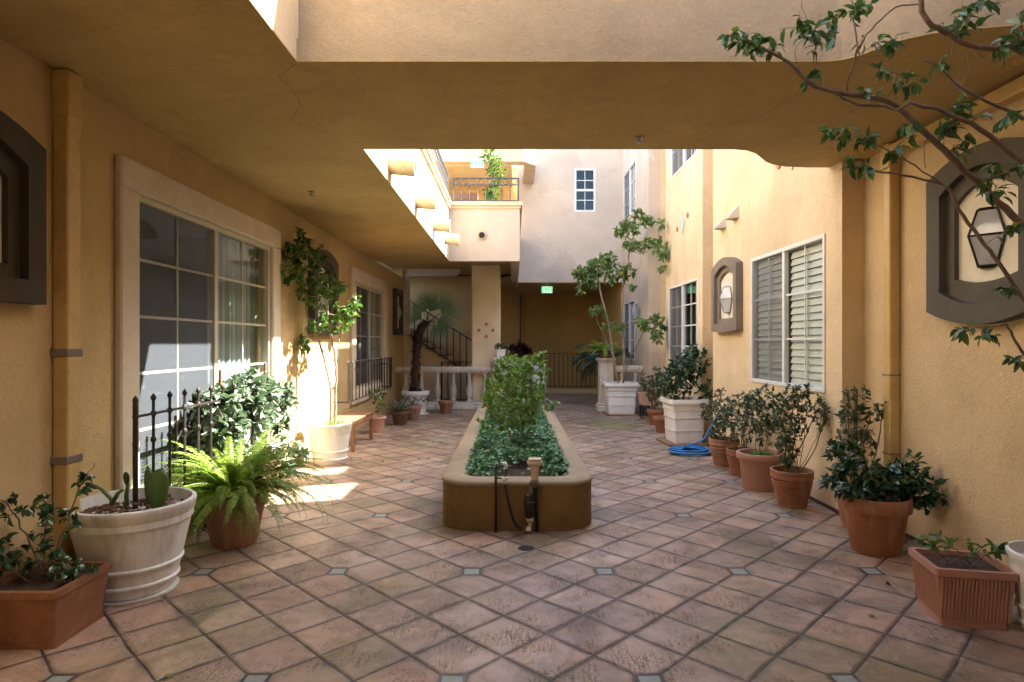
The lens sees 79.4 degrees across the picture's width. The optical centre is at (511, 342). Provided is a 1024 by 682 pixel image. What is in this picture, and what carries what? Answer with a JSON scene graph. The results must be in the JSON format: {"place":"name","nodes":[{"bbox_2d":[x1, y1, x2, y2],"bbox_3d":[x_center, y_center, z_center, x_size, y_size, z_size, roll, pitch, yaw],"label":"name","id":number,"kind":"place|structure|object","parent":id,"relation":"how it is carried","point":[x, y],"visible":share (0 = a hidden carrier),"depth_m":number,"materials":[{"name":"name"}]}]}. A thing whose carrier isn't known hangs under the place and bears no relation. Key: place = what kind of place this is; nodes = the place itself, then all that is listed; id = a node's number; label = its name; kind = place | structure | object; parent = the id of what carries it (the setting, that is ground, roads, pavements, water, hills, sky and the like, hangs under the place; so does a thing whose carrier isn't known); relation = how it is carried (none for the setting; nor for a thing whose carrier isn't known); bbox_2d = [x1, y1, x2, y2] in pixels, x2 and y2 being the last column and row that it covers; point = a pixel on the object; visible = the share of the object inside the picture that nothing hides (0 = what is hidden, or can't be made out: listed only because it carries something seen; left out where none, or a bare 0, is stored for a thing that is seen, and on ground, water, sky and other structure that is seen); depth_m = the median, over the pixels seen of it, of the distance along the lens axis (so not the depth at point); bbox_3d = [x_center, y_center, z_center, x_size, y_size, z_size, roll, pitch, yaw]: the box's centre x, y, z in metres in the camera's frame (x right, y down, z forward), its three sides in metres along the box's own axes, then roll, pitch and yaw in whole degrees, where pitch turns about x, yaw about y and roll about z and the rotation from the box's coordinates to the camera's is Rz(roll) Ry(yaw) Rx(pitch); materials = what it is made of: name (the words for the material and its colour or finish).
{"place":"outdoors","nodes":[
{"label":"outdoors","id":0,"kind":"place"},
{"bbox_2d":[0,393,1023,681],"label":"paving","id":1,"kind":"structure","parent":0,"point":[664,567],"depth_m":3.65,"materials":[{"name":"tile"}]},
{"bbox_2d":[0,463,111,649],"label":"potted plant","id":2,"kind":"object","parent":1,"relation":"on","point":[50,604],"visible":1,"depth_m":3.15,"materials":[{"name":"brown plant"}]},
{"bbox_2d":[63,466,196,606],"bbox_3d":[-2.300,1.130,3.740,0.689,0.740,0.689,0,0,0],"label":"potted cactus","id":3,"kind":"object","parent":1,"relation":"on","point":[141,547],"visible":0.9,"depth_m":3.56,"materials":[{"name":"ceramic"}]},
{"bbox_2d":[132,379,262,508],"bbox_3d":[-2.340,0.914,4.790,0.035,1.172,1.955,0,0,0],"label":"window fence","id":4,"kind":"object","parent":1,"relation":"on","point":[153,413],"depth_m":4.21,"materials":[{"name":"metal"}]},
{"bbox_2d":[0,0,451,577],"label":"apartment wing","id":5,"kind":"structure","parent":1,"relation":"on","point":[218,142],"depth_m":4.42,"materials":[{"name":"beige paint"}]},
{"bbox_2d":[0,110,46,304],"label":"wall lantern","id":6,"kind":"object","parent":5,"relation":"attached to","point":[23,215],"depth_m":3.26,"materials":[{"name":"paint"}]},
{"bbox_2d":[41,69,82,560],"bbox_3d":[-2.597,-0.037,3.563,0.104,3.075,0.206,0,0,0],"label":"downspout","id":7,"kind":"object","parent":5,"relation":"attached to","point":[67,116],"visible":0.83,"depth_m":3.54,"materials":[{"name":"paint"}]},
{"bbox_2d":[115,154,280,489],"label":"window","id":8,"kind":"structure","parent":5,"relation":"in","point":[185,293],"depth_m":6.24,"materials":[{"name":"beige plastic"}]},
{"bbox_2d":[308,250,338,334],"bbox_3d":[-2.583,-0.700,8.550,0.135,1.160,1.100,0,0,0],"label":"wall lantern","id":9,"kind":"object","parent":5,"relation":"attached to","point":[331,264],"depth_m":8.58,"materials":[{"name":"brown paint"}]},
{"bbox_2d":[332,357,391,402],"bbox_3d":[-2.517,0.609,10.650,0.267,0.682,3.233,0,0,0],"label":"window guard","id":10,"kind":"object","parent":5,"relation":"attached to","point":[390,371],"visible":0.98,"depth_m":10.54,"materials":[{"name":"metal"}]},
{"bbox_2d":[350,266,386,404],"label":"window","id":11,"kind":"structure","parent":5,"relation":"in","point":[362,333],"depth_m":12.25,"materials":[{"name":"beige glass"}]},
{"bbox_2d":[393,288,402,334],"bbox_3d":[-2.583,-0.700,14.100,0.135,1.040,0.840,0,0,0],"label":"wall lantern","id":12,"kind":"object","parent":5,"relation":"attached to","point":[397,311],"depth_m":14.04,"materials":[{"name":"brown paint"}]},
{"bbox_2d":[388,153,416,176],"bbox_3d":[-1.085,-1.769,6.120,0.250,0.233,0.210,0,0,0],"label":"roof spout","id":13,"kind":"object","parent":5,"relation":"attached to","point":[402,165],"visible":1,"depth_m":6.04,"materials":[{"name":"ceramic"}]},
{"bbox_2d":[415,191,436,209],"bbox_3d":[-1.085,-1.799,7.800,0.250,0.233,0.210,0,0,0],"label":"roof spout","id":14,"kind":"object","parent":5,"relation":"attached to","point":[423,200],"visible":1,"depth_m":7.72,"materials":[{"name":"ceramic"}]},
{"bbox_2d":[429,149,447,191],"bbox_3d":[-1.230,-2.970,8.900,0.028,0.473,5.826,0,0,0],"label":"balcony railing","id":15,"kind":"object","parent":5,"relation":"on","point":[439,162],"visible":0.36,"depth_m":10.51,"materials":[{"name":"metal"}]},
{"bbox_2d":[433,217,450,231],"bbox_3d":[-1.085,-1.829,9.550,0.250,0.233,0.210,0,0,0],"label":"roof spout","id":16,"kind":"object","parent":5,"relation":"attached to","point":[441,225],"visible":1,"depth_m":9.46,"materials":[{"name":"paint"}]},
{"bbox_2d":[445,233,459,244],"bbox_3d":[-1.085,-1.889,11.200,0.250,0.233,0.210,0,0,0],"label":"roof spout","id":17,"kind":"object","parent":5,"relation":"attached to","point":[452,239],"visible":1,"depth_m":11.11,"materials":[{"name":"paint"}]},
{"bbox_2d":[296,0,1023,167],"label":"footbridge","id":18,"kind":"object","parent":5,"relation":"attached to","point":[513,74],"visible":0.87,"depth_m":3.60,"materials":[{"name":"paint"}]},
{"bbox_2d":[634,136,643,143],"bbox_3d":[0.975,-1.557,4.730,0.069,0.044,0.069,0,0,0],"label":"sprinkler head","id":19,"kind":"object","parent":18,"relation":"attached to","point":[638,138],"visible":1,"depth_m":4.72},
{"bbox_2d":[139,422,345,551],"bbox_3d":[-2.075,1.092,4.584,1.562,0.816,1.564,0,0,0],"label":"potted fern","id":20,"kind":"object","parent":1,"relation":"on","point":[232,499],"visible":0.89,"depth_m":4.46,"materials":[{"name":"green plant"}]},
{"bbox_2d":[186,363,311,526],"bbox_3d":[-2.425,0.850,5.776,0.636,1.300,1.904,0,0,0],"label":"potted shrub","id":21,"kind":"object","parent":1,"relation":"on","point":[269,394],"visible":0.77,"depth_m":5.50,"materials":[{"name":"green plant"}]},
{"bbox_2d":[281,226,362,465],"bbox_3d":[-2.398,0.057,7.573,1.265,2.887,0.859,0,0,-44],"label":"potted ficus","id":22,"kind":"object","parent":1,"relation":"on","point":[330,438],"visible":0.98,"depth_m":7.54,"materials":[{"name":"green plant"}]},
{"bbox_2d":[332,411,373,451],"bbox_3d":[-2.360,1.285,9.050,0.390,0.430,1.240,0,0,0],"label":"bench","id":23,"kind":"object","parent":1,"relation":"on","point":[363,416],"visible":0.66,"depth_m":8.99,"materials":[{"name":"brown wood"}]},
{"bbox_2d":[366,386,386,432],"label":"potted seedling","id":24,"kind":"object","parent":1,"relation":"on","point":[378,422],"visible":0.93,"depth_m":10.27,"materials":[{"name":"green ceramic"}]},
{"bbox_2d":[388,396,415,424],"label":"potted agave","id":25,"kind":"object","parent":1,"relation":"on","point":[399,414],"visible":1,"depth_m":11.25,"materials":[{"name":"brown ceramic"}]},
{"bbox_2d":[404,399,421,420],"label":"potted plant","id":26,"kind":"object","parent":1,"relation":"on","point":[414,413],"visible":0.8,"depth_m":11.89,"materials":[{"name":"ceramic"}]},
{"bbox_2d":[401,284,467,414],"bbox_3d":[-1.632,0.121,13.033,1.430,2.758,0.762,0,0,0],"label":"potted palm","id":27,"kind":"object","parent":1,"relation":"on","point":[415,391],"visible":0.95,"depth_m":12.87,"materials":[{"name":"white plant"}]},
{"bbox_2d":[404,328,471,401],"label":"staircase","id":28,"kind":"structure","parent":1,"relation":"on","point":[429,357],"depth_m":15.22,"materials":[{"name":"beige paint"}]},
{"bbox_2d":[409,301,471,366],"bbox_3d":[-1.760,-0.131,15.150,1.963,2.090,0.064,0,0,0],"label":"stair railing","id":29,"kind":"object","parent":28,"relation":"attached to","point":[446,340],"visible":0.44,"depth_m":15.14,"materials":[{"name":"black metal"}]},
{"bbox_2d":[395,367,490,409],"bbox_3d":[-1.555,1.020,14.000,2.170,0.960,0.280,0,0,0],"label":"balustrade","id":30,"kind":"object","parent":1,"relation":"on","point":[469,404],"visible":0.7,"depth_m":13.91,"materials":[{"name":"stone"}]},
{"bbox_2d":[438,400,453,412],"bbox_3d":[-1.420,1.370,13.250,0.329,0.260,0.329,0,0,0],"label":"empty flowerpot","id":31,"kind":"object","parent":1,"relation":"on","point":[445,406],"visible":1,"depth_m":13.14,"materials":[{"name":"ceramic"}]},
{"bbox_2d":[441,362,466,399],"bbox_3d":[-1.260,0.981,15.080,0.959,1.039,0.039,0,0,0],"label":"landing railing","id":32,"kind":"object","parent":1,"relation":"on","point":[460,384],"visible":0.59,"depth_m":15.07,"materials":[{"name":"black metal"}]},
{"bbox_2d":[491,357,510,400],"bbox_3d":[-0.250,0.915,13.900,0.440,1.170,0.440,0,0,0],"label":"pedestal","id":33,"kind":"object","parent":1,"relation":"on","point":[493,360],"visible":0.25,"depth_m":13.72,"materials":[{"name":"stone"}]},
{"bbox_2d":[494,342,507,357],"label":"potted plant","id":34,"kind":"object","parent":33,"relation":"on","point":[500,352],"visible":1,"depth_m":13.81,"materials":[{"name":"grey plant"}]},
{"bbox_2d":[385,149,621,401],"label":"wing","id":35,"kind":"structure","parent":1,"relation":"on","point":[557,221],"depth_m":16.00,"materials":[{"name":"beige paint"}]},
{"bbox_2d":[454,193,478,199],"bbox_3d":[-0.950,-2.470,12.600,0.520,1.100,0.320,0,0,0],"label":"window box","id":36,"kind":"object","parent":35,"relation":"on","point":[462,196],"visible":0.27,"depth_m":12.44,"materials":[{"name":"brown ceramic"}]},
{"bbox_2d":[470,157,483,167],"bbox_3d":[-0.775,-4.058,13.865,0.313,0.235,0.050,0,0,0],"label":"exit sign","id":37,"kind":"object","parent":35,"relation":"hanging from","point":[476,162],"visible":0.9,"depth_m":13.85,"materials":[{"name":"white plastic"}]},
{"bbox_2d":[478,231,485,239],"bbox_3d":[-0.580,-2.075,11.883,0.169,0.169,0.035,0,0,0],"label":"drain outlet","id":38,"kind":"object","parent":35,"relation":"attached to","point":[481,235],"visible":1,"depth_m":11.87,"materials":[{"name":"pink paint"}]},
{"bbox_2d":[452,177,518,201],"bbox_3d":[-0.515,-2.981,11.980,1.303,0.459,0.040,0,0,0],"label":"balcony railing","id":39,"kind":"object","parent":35,"relation":"on","point":[487,184],"visible":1,"depth_m":11.97,"materials":[{"name":"metal"}]},
{"bbox_2d":[479,149,506,199],"bbox_3d":[-0.400,-3.117,12.988,0.609,2.394,0.494,0,0,0],"label":"potted tree","id":40,"kind":"object","parent":35,"relation":"on","point":[496,165],"visible":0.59,"depth_m":12.96,"materials":[{"name":"green plant"}]},
{"bbox_2d":[520,294,520,340],"bbox_3d":[0.270,-0.765,19.660,0.041,2.030,0.041,0,0,23],"label":"conduit","id":41,"kind":"object","parent":35,"relation":"attached to","point":[520,317],"visible":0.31,"depth_m":19.64,"materials":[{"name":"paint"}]},
{"bbox_2d":[541,285,552,293],"bbox_3d":[0.945,-1.442,16.515,0.313,0.235,0.050,0,0,0],"label":"exit sign","id":42,"kind":"object","parent":35,"relation":"hanging from","point":[546,289],"visible":1,"depth_m":16.50,"materials":[{"name":"green plastic"}]},
{"bbox_2d":[574,168,595,211],"bbox_3d":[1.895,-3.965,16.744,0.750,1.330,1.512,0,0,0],"label":"window","id":43,"kind":"structure","parent":35,"relation":"in","point":[584,178],"depth_m":17.15,"materials":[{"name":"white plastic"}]},
{"bbox_2d":[494,462,521,532],"bbox_3d":[-0.030,1.221,4.864,0.220,0.558,0.057,0,0,9],"label":"irrigation riser","id":44,"kind":"object","parent":1,"relation":"on","point":[505,479],"visible":1,"depth_m":4.87,"materials":[{"name":"metal"}]},
{"bbox_2d":[442,405,591,529],"bbox_3d":[0.043,1.298,7.970,1.265,0.399,6.120,0,0,0],"label":"raised planter","id":45,"kind":"object","parent":1,"relation":"on","point":[564,502],"visible":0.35,"depth_m":4.94,"materials":[{"name":"brown paint"}]},
{"bbox_2d":[480,354,544,427],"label":"leafy shrub","id":46,"kind":"object","parent":45,"relation":"on","point":[497,397],"visible":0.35,"depth_m":7.85,"materials":[{"name":"green plant"}]},
{"bbox_2d":[493,365,540,406],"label":"leafy shrub","id":47,"kind":"object","parent":45,"relation":"on","point":[513,376],"visible":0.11,"depth_m":9.44,"materials":[{"name":"green plant"}]},
{"bbox_2d":[464,399,569,475],"bbox_3d":[0.058,1.014,7.975,0.982,0.258,5.681,0,0,0],"label":"ground cover","id":48,"kind":"object","parent":45,"relation":"on","point":[551,447],"visible":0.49,"depth_m":6.09,"materials":[{"name":"green plant"}]},
{"bbox_2d":[475,350,560,450],"bbox_3d":[0.042,0.607,6.310,0.801,1.070,0.678,0,0,-19],"label":"leafy shrub","id":49,"kind":"object","parent":45,"relation":"on","point":[527,369],"visible":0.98,"depth_m":6.30,"materials":[{"name":"green plant"}]},
{"bbox_2d":[524,457,542,531],"bbox_3d":[0.168,1.206,4.867,0.150,0.588,0.107,0,0,0],"label":"backflow valve","id":50,"kind":"object","parent":45,"relation":"attached to","point":[534,463],"visible":1,"depth_m":4.84,"materials":[{"name":"beige plastic"}]},
{"bbox_2d":[518,545,533,550],"bbox_3d":[0.104,1.498,4.500,0.118,0.003,0.119,0,0,0],"label":"floor drain","id":51,"kind":"object","parent":1,"relation":"on","point":[526,548],"visible":1,"depth_m":4.49,"materials":[{"name":"black metal"}]},
{"bbox_2d":[532,364,545,387],"bbox_3d":[0.600,0.985,13.600,0.300,1.030,0.028,0,0,0],"label":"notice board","id":52,"kind":"object","parent":1,"relation":"on","point":[535,376],"visible":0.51,"depth_m":13.59,"materials":[{"name":"white paper"}]},
{"bbox_2d":[540,389,597,392],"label":"passage kerb","id":53,"kind":"structure","parent":1,"relation":"on","point":[571,391],"depth_m":18.32,"materials":[{"name":"paint"}]},
{"bbox_2d":[505,353,596,386],"bbox_3d":[1.200,0.900,18.400,2.836,1.200,0.040,0,0,0],"label":"passage fence","id":54,"kind":"object","parent":53,"relation":"on","point":[567,370],"visible":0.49,"depth_m":18.39,"materials":[{"name":"black metal"}]},
{"bbox_2d":[571,344,633,390],"bbox_3d":[2.364,0.769,15.128,1.690,1.463,1.557,0,0,-34],"label":"date palm","id":55,"kind":"object","parent":1,"relation":"on","point":[589,357],"visible":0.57,"depth_m":14.87,"materials":[{"name":"plant"}]},
{"bbox_2d":[595,358,615,411],"bbox_3d":[2.050,0.915,13.500,0.400,1.170,0.400,0,0,0],"label":"pedestal","id":56,"kind":"object","parent":1,"relation":"on","point":[605,369],"visible":0.61,"depth_m":13.34,"materials":[{"name":"stone"}]},
{"bbox_2d":[579,340,632,358],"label":"potted fern","id":57,"kind":"object","parent":56,"relation":"on","point":[604,347],"visible":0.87,"depth_m":13.38,"materials":[{"name":"green plant"}]},
{"bbox_2d":[569,208,668,415],"bbox_3d":[2.056,-0.637,12.132,1.748,4.274,2.316,0,0,0],"label":"potted ficus","id":58,"kind":"object","parent":1,"relation":"on","point":[620,398],"visible":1,"depth_m":12.68,"materials":[{"name":"green plant"}]},
{"bbox_2d":[614,366,642,411],"bbox_3d":[2.555,1.000,13.500,0.590,1.000,0.280,0,0,0],"label":"balustrade","id":59,"kind":"object","parent":1,"relation":"on","point":[635,370],"visible":0.38,"depth_m":13.41,"materials":[{"name":"stone"}]},
{"bbox_2d":[638,405,650,415],"bbox_3d":[2.740,1.397,12.750,0.220,0.205,0.220,0,0,0],"label":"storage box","id":60,"kind":"object","parent":1,"relation":"on","point":[645,407],"visible":0.75,"depth_m":12.65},
{"bbox_2d":[638,376,655,418],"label":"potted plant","id":61,"kind":"object","parent":1,"relation":"on","point":[643,399],"visible":0.46,"depth_m":12.09,"materials":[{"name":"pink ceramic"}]},
{"bbox_2d":[639,365,667,424],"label":"potted shrub","id":62,"kind":"object","parent":1,"relation":"on","point":[651,412],"visible":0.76,"depth_m":11.24,"materials":[{"name":"green plant"}]},
{"bbox_2d":[653,415,664,432],"bbox_3d":[2.530,1.365,10.350,0.309,0.270,0.309,0,0,0],"label":"empty flowerpot","id":63,"kind":"object","parent":1,"relation":"on","point":[659,420],"visible":0.58,"depth_m":10.25,"materials":[{"name":"ceramic"}]},
{"bbox_2d":[654,342,712,446],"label":"potted shrub","id":64,"kind":"object","parent":1,"relation":"on","point":[684,424],"visible":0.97,"depth_m":9.09,"materials":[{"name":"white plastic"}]},
{"bbox_2d":[668,406,724,455],"bbox_3d":[2.502,1.180,8.324,0.796,0.640,0.458,0,0,0],"label":"garden hose","id":65,"kind":"object","parent":1,"relation":"on","point":[689,450],"visible":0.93,"depth_m":8.28,"materials":[{"name":"blue plastic"}]},
{"bbox_2d":[699,387,740,466],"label":"potted shrub","id":66,"kind":"object","parent":1,"relation":"on","point":[719,444],"visible":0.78,"depth_m":7.45,"materials":[{"name":"green plant"}]},
{"bbox_2d":[719,388,766,476],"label":"potted shrub","id":67,"kind":"object","parent":1,"relation":"on","point":[733,462],"visible":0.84,"depth_m":6.93,"materials":[{"name":"green plant"}]},
{"bbox_2d":[736,383,783,491],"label":"potted shrub","id":68,"kind":"object","parent":1,"relation":"on","point":[756,464],"visible":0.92,"depth_m":6.32,"materials":[{"name":"green plant"}]},
{"bbox_2d":[770,383,831,508],"bbox_3d":[2.644,0.933,5.663,0.501,1.133,0.406,0,0,0],"label":"potted shrub","id":69,"kind":"object","parent":1,"relation":"on","point":[792,485],"visible":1,"depth_m":5.62,"materials":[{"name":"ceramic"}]},
{"bbox_2d":[622,97,1023,567],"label":"wall","id":70,"kind":"structure","parent":1,"relation":"on","point":[805,245],"depth_m":5.57,"materials":[{"name":"beige paint"}]},
{"bbox_2d":[623,300,634,360],"bbox_3d":[2.879,-0.295,15.050,0.062,1.410,1.400,0,0,0],"label":"window","id":71,"kind":"structure","parent":70,"relation":"in","point":[624,305],"depth_m":15.02,"materials":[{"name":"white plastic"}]},
{"bbox_2d":[623,159,635,223],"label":"window","id":72,"kind":"structure","parent":70,"relation":"in","point":[629,177],"depth_m":14.97,"materials":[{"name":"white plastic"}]},
{"bbox_2d":[631,303,639,319],"bbox_3d":[2.759,-0.695,13.770,0.199,0.370,0.207,0,0,0],"label":"wall lantern","id":73,"kind":"object","parent":70,"relation":"attached to","point":[635,311],"depth_m":13.72,"materials":[{"name":"white glass"}]},
{"bbox_2d":[676,210,688,233],"bbox_3d":[2.850,-2.020,10.330,0.017,0.400,0.720,0,0,0],"label":"tile ornament","id":74,"kind":"object","parent":70,"relation":"attached to","point":[682,221],"visible":1,"depth_m":10.29,"materials":[{"name":"white ceramic"}]},
{"bbox_2d":[668,278,697,367],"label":"window","id":75,"kind":"structure","parent":70,"relation":"in","point":[689,305],"depth_m":11.18,"materials":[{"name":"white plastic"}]},
{"bbox_2d":[671,149,697,178],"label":"window","id":76,"kind":"structure","parent":70,"relation":"in","point":[688,154],"depth_m":10.88,"materials":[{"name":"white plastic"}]},
{"bbox_2d":[713,215,726,229],"bbox_3d":[2.795,-1.620,8.320,0.130,0.160,0.220,0,0,0],"label":"vent hood","id":77,"kind":"object","parent":70,"relation":"attached to","point":[721,224],"visible":1,"depth_m":8.24,"materials":[{"name":"paint"}]},
{"bbox_2d":[711,257,742,331],"bbox_3d":[2.790,-0.630,8.100,0.140,0.980,0.940,0,0,0],"label":"wall lantern","id":78,"kind":"object","parent":70,"relation":"attached to","point":[726,294],"depth_m":8.04,"materials":[{"name":"paint"}]},
{"bbox_2d":[725,205,738,220],"bbox_3d":[2.795,-1.660,7.860,0.130,0.160,0.220,0,0,0],"label":"vent hood","id":79,"kind":"object","parent":70,"relation":"attached to","point":[733,214],"visible":1,"depth_m":7.79,"materials":[{"name":"paint"}]},
{"bbox_2d":[751,233,825,392],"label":"window","id":80,"kind":"structure","parent":70,"relation":"in","point":[795,341],"depth_m":6.46,"materials":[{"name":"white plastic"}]},
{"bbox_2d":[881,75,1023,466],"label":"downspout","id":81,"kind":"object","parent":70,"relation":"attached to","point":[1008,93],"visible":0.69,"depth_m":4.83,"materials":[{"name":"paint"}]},
{"bbox_2d":[926,137,1023,323],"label":"wall lantern","id":82,"kind":"object","parent":70,"relation":"attached to","point":[965,276],"depth_m":4.00,"materials":[{"name":"brown paint"}]},
{"bbox_2d":[833,383,886,527],"bbox_3d":[2.846,0.907,5.009,0.488,1.186,0.322,0,0,0],"label":"potted shrub","id":83,"kind":"object","parent":1,"relation":"on","point":[864,435],"visible":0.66,"depth_m":4.96,"materials":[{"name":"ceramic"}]},
{"bbox_2d":[716,0,1023,628],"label":"potted tree","id":84,"kind":"object","parent":1,"relation":"on","point":[1013,549],"visible":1,"depth_m":2.86,"materials":[{"name":"green plant"}]},
{"bbox_2d":[816,435,951,557],"bbox_3d":[2.640,1.095,4.405,0.848,0.810,0.593,0,0,27],"label":"potted shrub","id":85,"kind":"object","parent":1,"relation":"on","point":[878,511],"visible":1,"depth_m":4.35,"materials":[{"name":"green plant"}]},
{"bbox_2d":[908,529,1018,630],"bbox_3d":[2.458,1.267,3.380,0.480,0.466,0.360,0,0,12],"label":"trough planter","id":86,"kind":"object","parent":1,"relation":"on","point":[971,588],"visible":0.99,"depth_m":3.25,"materials":[{"name":"brown ceramic"}]},
{"bbox_2d":[506,340,532,363],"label":"potted plant","id":87,"kind":"object","parent":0,"point":[521,350],"visible":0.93,"depth_m":16.82,"materials":[{"name":"brown plant"}]}
]}

